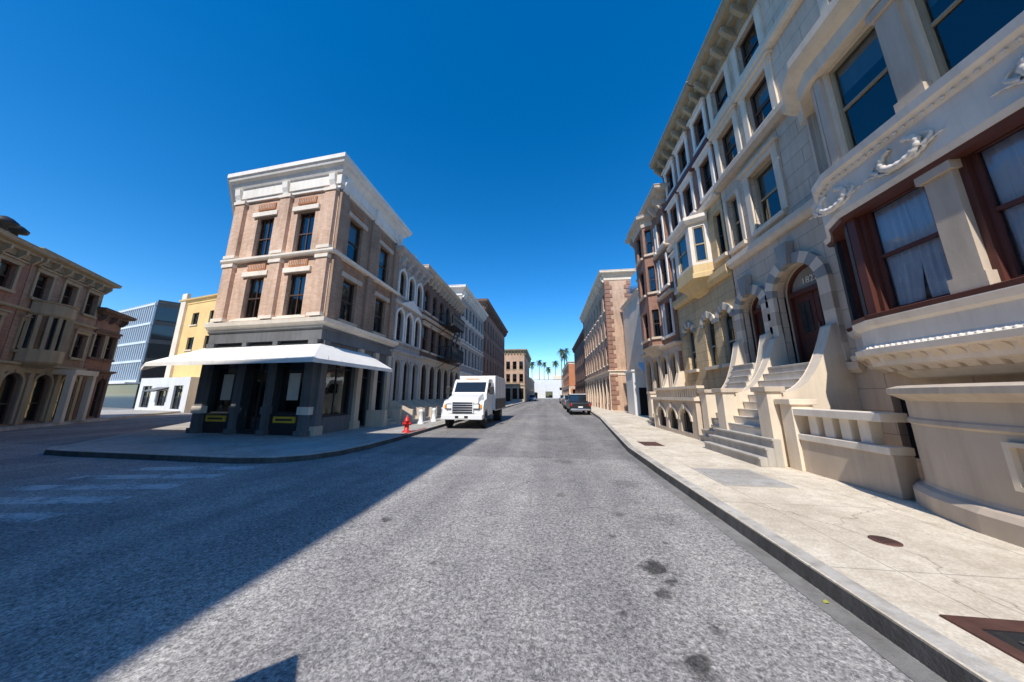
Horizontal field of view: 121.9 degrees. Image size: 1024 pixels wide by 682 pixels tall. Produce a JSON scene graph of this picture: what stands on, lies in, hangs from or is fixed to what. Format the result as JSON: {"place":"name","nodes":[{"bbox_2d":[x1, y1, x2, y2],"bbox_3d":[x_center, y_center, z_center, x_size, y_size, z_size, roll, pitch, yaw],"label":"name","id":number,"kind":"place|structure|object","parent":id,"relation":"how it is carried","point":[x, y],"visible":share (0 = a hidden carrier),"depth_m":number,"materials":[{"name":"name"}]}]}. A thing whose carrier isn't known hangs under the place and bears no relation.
{"place":"outdoors","nodes":[
{"label":"outdoors","id":0,"kind":"place"},
{"bbox_2d":[0,409,179,430],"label":"sidewalk","id":1,"kind":"structure","parent":0,"point":[115,414],"depth_m":21.19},
{"bbox_2d":[0,215,58,363],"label":"brownstone rowhouse","id":2,"kind":"structure","parent":1,"relation":"on","point":[19,256],"depth_m":14.07,"materials":[{"name":"red brick"}]},
{"bbox_2d":[0,247,122,426],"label":"brownstone rowhouse","id":3,"kind":"structure","parent":1,"relation":"on","point":[45,349],"depth_m":15.99,"materials":[{"name":"stone"}]},
{"bbox_2d":[71,307,136,419],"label":"brick rowhouse","id":4,"kind":"structure","parent":1,"relation":"on","point":[109,325],"depth_m":19.84,"materials":[{"name":"red brick"}]},
{"bbox_2d":[134,377,199,412],"bbox_3d":[-37.084,5.728,30.429,9.379,3.550,2.790,-3,-11,15],"label":"white shop annex","id":5,"kind":"object","parent":1,"relation":"on","point":[172,394],"visible":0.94,"depth_m":29.77,"materials":[{"name":"paint"}]},
{"bbox_2d":[43,401,527,463],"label":"sidewalk","id":6,"kind":"structure","parent":0,"point":[176,442],"depth_m":8.96,"materials":[{"name":"concrete"}]},
{"bbox_2d":[185,428,309,436],"bbox_3d":[-10.749,3.665,11.476,5.960,0.200,0.250,-2,-11,11],"label":"pier foot","id":7,"kind":"object","parent":6,"relation":"on","point":[259,432],"visible":0.93,"depth_m":11.31},
{"bbox_2d":[189,339,330,430],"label":"pier","id":8,"kind":"structure","parent":6,"relation":"on","point":[307,390],"depth_m":11.61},
{"bbox_2d":[227,406,272,413],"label":"pier block","id":9,"kind":"structure","parent":8,"relation":"attached to","point":[236,410],"depth_m":11.66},
{"bbox_2d":[190,406,313,414],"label":"pier block","id":10,"kind":"structure","parent":8,"relation":"attached to","point":[300,410],"depth_m":11.13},
{"bbox_2d":[309,421,359,435],"bbox_3d":[-7.451,3.989,13.573,0.240,0.350,5.290,-1,-11,7],"label":"pier foot","id":11,"kind":"object","parent":6,"relation":"on","point":[316,430],"visible":0.55,"depth_m":11.30},
{"bbox_2d":[350,349,391,420],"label":"pier","id":12,"kind":"structure","parent":11,"relation":"on","point":[357,393],"depth_m":14.88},
{"bbox_2d":[324,189,394,337],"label":"wall","id":13,"kind":"structure","parent":12,"relation":"on","point":[359,291],"depth_m":14.61,"materials":[{"name":"brick"}]},
{"bbox_2d":[202,340,307,435],"bbox_3d":[-10.695,1.936,12.034,5.817,3.814,0.250,-2,-11,11],"label":"storefront","id":14,"kind":"object","parent":13,"relation":"attached to","point":[244,396],"visible":0.31,"depth_m":11.96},
{"bbox_2d":[202,423,295,432],"bbox_3d":[-10.780,3.536,11.600,4.700,0.300,0.030,-2,-11,11],"label":"bulkhead panel","id":15,"kind":"object","parent":14,"relation":"attached to","point":[273,428],"visible":0.86,"depth_m":11.35,"materials":[{"name":"metal"}]},
{"bbox_2d":[205,415,295,422],"bbox_3d":[-10.782,3.201,11.654,4.540,0.240,0.050,-2,-11,11],"label":"sign","id":16,"kind":"object","parent":14,"relation":"attached to","point":[273,421],"visible":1,"depth_m":11.39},
{"bbox_2d":[220,373,300,399],"bbox_3d":[-10.740,1.953,12.105,4.060,1.100,0.005,-2,-11,11],"label":"poster","id":17,"kind":"object","parent":14,"relation":"attached to","point":[293,386],"visible":1,"depth_m":11.87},
{"bbox_2d":[140,344,391,371],"bbox_3d":[-11.881,0.810,12.729,11.350,0.920,4.550,-1,-11,7],"label":"awning","id":18,"kind":"object","parent":13,"relation":"attached to","point":[318,353],"visible":1,"depth_m":11.17,"materials":[{"name":"fabric"}]},
{"bbox_2d":[213,215,385,428],"bbox_3d":[-10.350,-0.684,14.827,5.121,9.900,4.645,-1,-11,7],"label":"room","id":19,"kind":"object","parent":13,"relation":"attached to","point":[285,405],"visible":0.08,"depth_m":13.04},
{"bbox_2d":[209,363,382,430],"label":"frames","id":20,"kind":"structure","parent":19,"relation":"on","point":[254,369],"depth_m":12.33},
{"bbox_2d":[251,221,385,294],"bbox_3d":[-9.155,-3.838,14.168,5.575,3.950,2.593,8,-13,-34],"label":"blind","id":21,"kind":"object","parent":19,"relation":"attached to","point":[353,232],"visible":0.59,"depth_m":13.84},
{"bbox_2d":[208,325,394,355],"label":"entablature","id":22,"kind":"structure","parent":13,"relation":"attached to","point":[321,332],"depth_m":12.35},
{"bbox_2d":[204,247,399,346],"bbox_3d":[-13.361,-1.669,15.372,12.385,3.440,5.957,-1,-11,7],"label":"belt course","id":23,"kind":"object","parent":13,"relation":"attached to","point":[292,322],"visible":0.54,"depth_m":12.58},
{"bbox_2d":[227,191,339,321],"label":"wall","id":24,"kind":"structure","parent":23,"relation":"on","point":[239,293],"depth_m":13.05,"materials":[{"name":"brick"}]},
{"bbox_2d":[210,244,332,322],"bbox_3d":[-10.749,-2.518,12.655,5.820,3.190,0.210,-2,-11,11],"label":"pilaster base","id":25,"kind":"object","parent":24,"relation":"attached to","point":[262,317],"visible":0.83,"depth_m":12.42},
{"bbox_2d":[213,189,338,322],"bbox_3d":[-10.744,-3.918,12.947,5.720,6.050,0.160,-2,-11,11],"label":"pilaster","id":26,"kind":"object","parent":24,"relation":"attached to","point":[318,291],"visible":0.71,"depth_m":12.82,"materials":[{"name":"brick"}]},
{"bbox_2d":[221,185,339,268],"bbox_3d":[-10.749,-5.204,13.168,5.820,3.438,0.210,-2,-11,11],"label":"pilaster cap","id":27,"kind":"object","parent":24,"relation":"attached to","point":[291,195],"visible":0.84,"depth_m":12.93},
{"bbox_2d":[241,203,320,277],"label":"lintel","id":28,"kind":"structure","parent":24,"relation":"attached to","point":[289,269],"depth_m":13.04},
{"bbox_2d":[244,212,387,333],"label":"frames","id":29,"kind":"structure","parent":13,"relation":"attached to","point":[290,295],"depth_m":13.34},
{"bbox_2d":[227,152,411,244],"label":"cornice","id":30,"kind":"structure","parent":13,"relation":"attached to","point":[307,176],"depth_m":13.63,"materials":[{"name":"stone"}]},
{"bbox_2d":[235,173,402,245],"bbox_3d":[-9.228,-6.971,14.424,7.901,0.700,4.095,7,-13,-32],"label":"bracket","id":31,"kind":"object","parent":30,"relation":"attached to","point":[347,187],"visible":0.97,"depth_m":13.39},
{"bbox_2d":[247,196,391,296],"bbox_3d":[-9.024,-4.778,14.177,6.111,3.440,2.679,8,-13,-35],"label":"panel","id":32,"kind":"object","parent":13,"relation":"attached to","point":[307,259],"visible":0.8,"depth_m":13.29,"materials":[{"name":"stone"}]},
{"bbox_2d":[247,196,314,269],"bbox_3d":[-10.661,-4.975,13.145,3.204,3.340,0.035,-2,-11,11],"label":"panel tile","id":33,"kind":"object","parent":32,"relation":"attached to","point":[289,263],"visible":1,"depth_m":13.12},
{"bbox_2d":[346,207,391,294],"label":"lintel","id":34,"kind":"structure","parent":32,"relation":"attached to","point":[357,274],"depth_m":14.38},
{"bbox_2d":[310,342,385,433],"bbox_3d":[-7.674,2.297,13.924,0.250,3.814,5.250,-1,-11,7],"label":"storefront","id":35,"kind":"object","parent":13,"relation":"attached to","point":[329,424],"visible":0.27,"depth_m":13.27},
{"bbox_2d":[324,189,398,339],"bbox_3d":[-7.491,-3.525,15.011,0.120,6.050,5.190,-1,-11,7],"label":"pilaster","id":36,"kind":"object","parent":13,"relation":"attached to","point":[333,286],"visible":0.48,"depth_m":14.35,"materials":[{"name":"brick"}]},
{"bbox_2d":[340,210,393,302],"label":"lintel","id":37,"kind":"structure","parent":13,"relation":"attached to","point":[359,222],"depth_m":14.26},
{"bbox_2d":[365,409,401,426],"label":"entry steps","id":38,"kind":"structure","parent":6,"relation":"on","point":[380,418],"depth_m":14.48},
{"bbox_2d":[390,400,422,422],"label":"entry steps","id":39,"kind":"structure","parent":6,"relation":"on","point":[410,410],"depth_m":16.31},
{"bbox_2d":[393,262,423,355],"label":"wall","id":40,"kind":"structure","parent":6,"relation":"on","point":[404,348],"depth_m":18.91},
{"bbox_2d":[388,358,419,408],"bbox_3d":[-6.867,3.239,18.259,0.120,3.880,3.630,-1,-11,7],"label":"pilaster","id":41,"kind":"object","parent":40,"relation":"attached to","point":[401,380],"visible":0.61,"depth_m":17.83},
{"bbox_2d":[392,275,418,399],"bbox_3d":[-7.309,0.317,18.871,0.290,9.350,3.233,-1,-11,7],"label":"room","id":42,"kind":"object","parent":40,"relation":"attached to","point":[406,337],"visible":0.12,"depth_m":18.87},
{"bbox_2d":[393,273,419,400],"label":"frames","id":43,"kind":"structure","parent":40,"relation":"attached to","point":[418,300],"depth_m":18.87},
{"bbox_2d":[390,298,424,363],"bbox_3d":[-12.316,-0.320,19.614,11.380,3.620,4.130,-1,-11,7],"label":"belt course","id":44,"kind":"object","parent":40,"relation":"attached to","point":[402,355],"visible":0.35,"depth_m":18.27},
{"bbox_2d":[394,268,423,347],"bbox_3d":[-6.869,-2.123,19.282,0.116,4.790,3.513,-1,-11,7],"label":"surround","id":45,"kind":"object","parent":40,"relation":"attached to","point":[404,325],"visible":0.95,"depth_m":19.00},
{"bbox_2d":[394,245,433,282],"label":"cornice","id":46,"kind":"structure","parent":40,"relation":"attached to","point":[403,251],"depth_m":19.08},
{"bbox_2d":[400,257,428,285],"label":"brackets","id":47,"kind":"object","parent":40,"relation":"attached to","point":[410,266],"visible":0.93,"depth_m":19.70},
{"bbox_2d":[406,400,432,420],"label":"entry steps","id":48,"kind":"structure","parent":6,"relation":"on","point":[427,413],"depth_m":18.82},
{"bbox_2d":[418,399,442,417],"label":"entry steps","id":49,"kind":"structure","parent":6,"relation":"on","point":[428,402],"depth_m":20.75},
{"bbox_2d":[419,282,460,366],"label":"wall","id":50,"kind":"structure","parent":6,"relation":"on","point":[432,293],"depth_m":23.87,"materials":[{"name":"brown brick"}]},
{"bbox_2d":[420,292,446,399],"bbox_3d":[-6.516,1.437,25.276,0.290,9.550,8.758,-1,-11,7],"label":"room","id":51,"kind":"object","parent":50,"relation":"attached to","point":[423,340],"visible":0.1,"depth_m":23.51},
{"bbox_2d":[421,291,457,399],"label":"frames","id":52,"kind":"structure","parent":50,"relation":"attached to","point":[434,310],"depth_m":24.14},
{"bbox_2d":[420,314,461,372],"bbox_3d":[-11.524,0.800,26.019,11.380,3.620,9.830,-1,-11,7],"label":"belt course","id":53,"kind":"object","parent":50,"relation":"attached to","point":[430,362],"visible":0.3,"depth_m":23.95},
{"bbox_2d":[423,264,466,312],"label":"cornice","id":54,"kind":"structure","parent":50,"relation":"attached to","point":[441,281],"depth_m":24.72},
{"bbox_2d":[429,278,464,314],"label":"brackets","id":55,"kind":"object","parent":50,"relation":"attached to","point":[447,296],"visible":0.94,"depth_m":25.47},
{"bbox_2d":[437,324,463,370],"bbox_3d":[-5.428,0.725,25.416,1.350,3.700,3.220,-1,-11,7],"label":"fire escape bracket","id":56,"kind":"object","parent":50,"relation":"attached to","point":[451,340],"visible":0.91,"depth_m":24.12,"materials":[{"name":"metal"}]},
{"bbox_2d":[437,324,463,362],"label":"fire escape floor","id":57,"kind":"structure","parent":56,"relation":"on","point":[454,328],"depth_m":25.21,"materials":[{"name":"metal"}]},
{"bbox_2d":[437,313,464,361],"bbox_3d":[-5.409,-0.210,25.581,1.350,3.860,3.236,-1,-11,7],"label":"fire escape rail","id":58,"kind":"object","parent":57,"relation":"on","point":[455,354],"visible":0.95,"depth_m":24.70,"materials":[{"name":"metal"}]},
{"bbox_2d":[457,295,482,375],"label":"wall","id":59,"kind":"structure","parent":6,"relation":"on","point":[478,365],"depth_m":35.31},
{"bbox_2d":[448,284,487,316],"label":"cornice","id":60,"kind":"structure","parent":59,"relation":"attached to","point":[460,289],"depth_m":31.48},
{"bbox_2d":[462,291,486,321],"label":"brackets","id":61,"kind":"object","parent":59,"relation":"attached to","point":[473,305],"visible":0.99,"depth_m":35.44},
{"bbox_2d":[482,315,504,377],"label":"wall","id":62,"kind":"structure","parent":6,"relation":"on","point":[492,364],"depth_m":48.95,"materials":[{"name":"red brick"}]},
{"bbox_2d":[477,298,507,332],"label":"cornice","id":63,"kind":"structure","parent":62,"relation":"attached to","point":[483,301],"depth_m":44.82,"materials":[{"name":"brown stone"}]},
{"bbox_2d":[484,304,506,336],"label":"brackets","id":64,"kind":"object","parent":62,"relation":"attached to","point":[489,311],"visible":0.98,"depth_m":49.24,"materials":[{"name":"brown stone"}]},
{"bbox_2d":[504,354,528,385],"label":"wall","id":65,"kind":"structure","parent":6,"relation":"on","point":[511,359],"depth_m":72.67,"materials":[{"name":"beige brick"}]},
{"bbox_2d":[506,362,523,400],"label":"windows","id":66,"kind":"structure","parent":65,"relation":"attached to","point":[521,392],"depth_m":71.96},
{"bbox_2d":[0,0,721,378],"label":"sky","id":67,"kind":"structure","parent":0,"point":[515,142],"materials":[{"name":"blue"}]},
{"bbox_2d":[395,360,416,400],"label":"ground floor","id":68,"kind":"structure","parent":0,"point":[397,378],"depth_m":18.68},
{"bbox_2d":[395,356,417,401],"bbox_3d":[-6.869,3.033,18.298,0.116,3.790,3.468,-1,-11,7],"label":"surround","id":69,"kind":"object","parent":68,"relation":"on","point":[405,361],"visible":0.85,"depth_m":18.15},
{"bbox_2d":[418,363,459,400],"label":"ground floor","id":70,"kind":"structure","parent":0,"point":[439,383],"depth_m":24.26,"materials":[{"name":"stone"}]},
{"bbox_2d":[422,362,457,399],"bbox_3d":[-6.076,4.203,24.694,0.116,3.889,9.038,-1,-11,7],"label":"surround","id":71,"kind":"object","parent":70,"relation":"on","point":[440,381],"visible":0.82,"depth_m":23.40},
{"bbox_2d":[0,398,946,681],"bbox_3d":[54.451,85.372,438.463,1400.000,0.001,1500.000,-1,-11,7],"label":"asphalt road","id":72,"kind":"structure","parent":0,"point":[542,540],"depth_m":2.76,"materials":[{"name":"asphalt"}]},
{"bbox_2d":[0,466,257,521],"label":"crosswalk markings","id":73,"kind":"object","parent":72,"relation":"on","point":[79,499],"visible":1,"depth_m":5.32,"materials":[{"name":"white paint"}]},
{"bbox_2d":[102,308,156,407],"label":"wall","id":74,"kind":"structure","parent":72,"relation":"on","point":[119,395],"depth_m":39.06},
{"bbox_2d":[109,301,157,380],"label":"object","id":75,"kind":"object","parent":74,"relation":"attached to","point":[128,371],"visible":0.59,"depth_m":40.11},
{"bbox_2d":[109,303,157,382],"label":"spandrel","id":76,"kind":"object","parent":74,"relation":"attached to","point":[133,326],"visible":0.61,"depth_m":40.12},
{"bbox_2d":[133,300,180,407],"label":"wall","id":77,"kind":"structure","parent":72,"relation":"on","point":[163,323],"depth_m":39.72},
{"bbox_2d":[135,307,178,400],"bbox_3d":[-48.874,1.647,39.320,0.060,12.900,1.940,-10,-15,43],"label":"ribbon window","id":78,"kind":"structure","parent":77,"relation":"attached to","point":[162,332],"depth_m":39.63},
{"bbox_2d":[172,300,215,376],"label":"wall","id":79,"kind":"structure","parent":72,"relation":"on","point":[199,331],"depth_m":33.31,"materials":[{"name":"yellow paint"}]},
{"bbox_2d":[164,293,191,377],"bbox_3d":[-40.258,1.083,33.962,1.000,14.000,0.350,-4,-11,18],"label":"pilaster","id":80,"kind":"object","parent":79,"relation":"attached to","point":[177,334],"visible":0.64,"depth_m":34.17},
{"bbox_2d":[179,293,217,304],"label":"cornice","id":81,"kind":"structure","parent":79,"relation":"attached to","point":[206,298],"depth_m":33.85,"materials":[{"name":"yellow paint"}]},
{"bbox_2d":[441,375,505,427],"bbox_3d":[-2.111,3.720,18.259,2.760,2.935,7.590,-1,-11,7],"label":"box truck","id":82,"kind":"object","parent":72,"relation":"on","point":[480,398],"visible":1,"depth_m":15.91,"materials":[{"name":"white paint"}]},
{"bbox_2d":[533,380,561,397],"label":"wall","id":83,"kind":"structure","parent":72,"relation":"on","point":[541,387],"depth_m":161.59,"materials":[{"name":"white paint"}]},
{"bbox_2d":[563,364,574,388],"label":"wall","id":84,"kind":"structure","parent":72,"relation":"on","point":[569,375],"depth_m":88.52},
{"bbox_2d":[566,394,590,414],"bbox_3d":[6.295,6.023,27.449,1.830,1.855,5.593,-1,-11,7],"label":"pickup truck","id":85,"kind":"object","parent":72,"relation":"on","point":[576,402],"visible":0.98,"depth_m":25.52,"materials":[{"name":"black paint"}]},
{"bbox_2d":[586,411,945,681],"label":"gutter pan","id":86,"kind":"object","parent":72,"relation":"on","point":[912,668],"visible":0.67,"depth_m":2.42,"materials":[{"name":"concrete"}]},
{"bbox_2d":[586,376,612,410],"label":"ground floor","id":87,"kind":"structure","parent":0,"point":[605,404],"depth_m":35.61,"materials":[{"name":"beige stone"}]},
{"bbox_2d":[626,371,645,414],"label":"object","id":88,"kind":"object","parent":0,"point":[635,381],"visible":0.57,"depth_m":22.99,"materials":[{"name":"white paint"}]},
{"bbox_2d":[639,388,648,414],"bbox_3d":[10.520,4.792,22.584,0.700,2.150,0.030,-1,-11,7],"label":"door","id":89,"kind":"structure","parent":88,"relation":"attached to","point":[643,401],"depth_m":22.57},
{"bbox_2d":[590,406,1023,681],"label":"sidewalk","id":90,"kind":"structure","parent":0,"point":[815,530],"depth_m":2.92,"materials":[{"name":"concrete"}]},
{"bbox_2d":[574,338,585,384],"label":"wall","id":91,"kind":"structure","parent":90,"relation":"on","point":[579,357],"depth_m":61.84,"materials":[{"name":"brick"}]},
{"bbox_2d":[586,375,611,410],"bbox_3d":[11.412,7.198,38.746,0.120,3.780,18.980,-1,-11,7],"label":"pilaster","id":92,"kind":"object","parent":90,"relation":"on","point":[599,393],"visible":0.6,"depth_m":35.63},
{"bbox_2d":[584,279,629,410],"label":"wall","id":93,"kind":"structure","parent":90,"relation":"on","point":[618,298],"depth_m":31.61,"materials":[{"name":"beige brick"}]},
{"bbox_2d":[581,277,603,323],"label":"brackets","id":94,"kind":"object","parent":93,"relation":"attached to","point":[594,294],"visible":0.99,"depth_m":38.00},
{"bbox_2d":[584,370,626,382],"bbox_3d":[12.842,5.063,38.976,3.280,0.500,19.480,-1,-11,7],"label":"belt course","id":95,"kind":"object","parent":93,"relation":"attached to","point":[607,373],"visible":0.52,"depth_m":31.27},
{"bbox_2d":[583,280,631,408],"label":"quoins","id":96,"kind":"object","parent":93,"relation":"attached to","point":[609,335],"visible":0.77,"depth_m":30.63,"materials":[{"name":"red brick"}]},
{"bbox_2d":[579,268,635,319],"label":"cornice","id":97,"kind":"structure","parent":93,"relation":"attached to","point":[619,274],"depth_m":31.56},
{"bbox_2d":[623,295,643,370],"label":"wall","id":98,"kind":"structure","parent":90,"relation":"on","point":[632,332],"depth_m":26.92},
{"bbox_2d":[647,370,685,424],"bbox_3d":[8.233,3.063,15.264,1.427,2.834,2.006,-1,-11,7],"label":"entry stoop","id":99,"kind":"object","parent":90,"relation":"on","point":[679,381],"visible":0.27,"depth_m":15.67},
{"bbox_2d":[653,399,699,439],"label":"wall","id":100,"kind":"structure","parent":90,"relation":"on","point":[681,429],"depth_m":11.63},
{"bbox_2d":[656,403,692,421],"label":"arch trim","id":101,"kind":"structure","parent":100,"relation":"attached to","point":[681,408],"depth_m":11.79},
{"bbox_2d":[650,397,700,400],"bbox_3d":[7.069,2.487,12.289,0.600,0.120,4.400,-1,-11,7],"label":"coping","id":102,"kind":"object","parent":100,"relation":"on","point":[681,398],"visible":0.71,"depth_m":11.28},
{"bbox_2d":[656,388,698,396],"bbox_3d":[7.066,2.277,12.390,0.120,0.330,3.870,-1,-11,7],"label":"baluster","id":103,"kind":"object","parent":102,"relation":"on","point":[679,393],"visible":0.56,"depth_m":11.92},
{"bbox_2d":[653,401,703,438],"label":"wall end piers","id":104,"kind":"structure","parent":90,"relation":"on","point":[699,415],"depth_m":10.13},
{"bbox_2d":[625,182,734,415],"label":"brown brick rowhouse","id":105,"kind":"structure","parent":90,"relation":"on","point":[646,240],"depth_m":17.24,"materials":[{"name":"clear brick"}]},
{"bbox_2d":[649,81,737,396],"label":"tan brick rowhouse","id":106,"kind":"structure","parent":90,"relation":"on","point":[683,161],"depth_m":12.69,"materials":[{"name":"beige brick"}]},
{"bbox_2d":[697,332,771,440],"bbox_3d":[7.334,1.570,9.303,1.727,3.534,1.906,-1,-11,7],"label":"entry stoop","id":107,"kind":"object","parent":90,"relation":"on","point":[741,375],"visible":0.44,"depth_m":9.66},
{"bbox_2d":[691,468,798,488],"bbox_3d":[4.370,2.623,5.495,1.150,0.015,1.250,-1,-11,7],"label":"pavement access hatch","id":108,"kind":"object","parent":90,"relation":"on","point":[739,477],"visible":1,"depth_m":5.35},
{"bbox_2d":[703,322,862,466],"bbox_3d":[6.793,1.341,7.567,2.377,3.334,2.306,-1,-11,7],"label":"entry stoop","id":109,"kind":"object","parent":90,"relation":"on","point":[750,430],"visible":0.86,"depth_m":6.77,"materials":[{"name":"stone"}]},
{"bbox_2d":[774,399,920,499],"bbox_3d":[6.180,1.863,5.405,0.540,1.474,2.030,-1,-11,7],"label":"stone balustrade","id":110,"kind":"object","parent":90,"relation":"on","point":[849,447],"visible":0.98,"depth_m":5.07,"materials":[{"name":"stone"}]},
{"bbox_2d":[687,0,1023,478],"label":"limestone rowhouse","id":111,"kind":"structure","parent":90,"relation":"on","point":[869,159],"depth_m":5.50,"materials":[{"name":"beige stone"}]},
{"bbox_2d":[756,289,823,361],"bbox_3d":[8.457,-0.242,8.458,0.050,2.045,2.800,-1,-11,7],"label":"door leaf","id":112,"kind":"structure","parent":111,"relation":"in","point":[813,296],"depth_m":8.02,"materials":[{"name":"brown wood"}]},
{"bbox_2d":[804,338,816,358],"bbox_3d":[8.420,0.198,8.378,0.025,0.750,2.560,-1,-11,7],"label":"door panel","id":113,"kind":"structure","parent":111,"relation":"in","point":[810,344],"depth_m":7.97,"materials":[{"name":"brown wood"}]},
{"bbox_2d":[868,535,903,546],"bbox_3d":[4.045,2.164,3.085,0.240,0.012,0.240,-1,-11,7],"label":"drain cover","id":114,"kind":"object","parent":90,"relation":"on","point":[885,540],"visible":1,"depth_m":3.08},
{"bbox_2d":[939,614,1023,663],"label":"vault light grate","id":115,"kind":"object","parent":90,"relation":"on","point":[1005,636],"visible":1,"depth_m":1.90,"materials":[{"name":"brown metal"}]},
{"bbox_2d":[886,382,1023,547],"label":"wall","id":116,"kind":"structure","parent":0,"point":[961,431],"depth_m":3.40,"materials":[{"name":"stone"}]},
{"bbox_2d":[1000,442,1023,492],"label":"window frame","id":117,"kind":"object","parent":116,"relation":"attached to","point":[1012,458],"depth_m":3.04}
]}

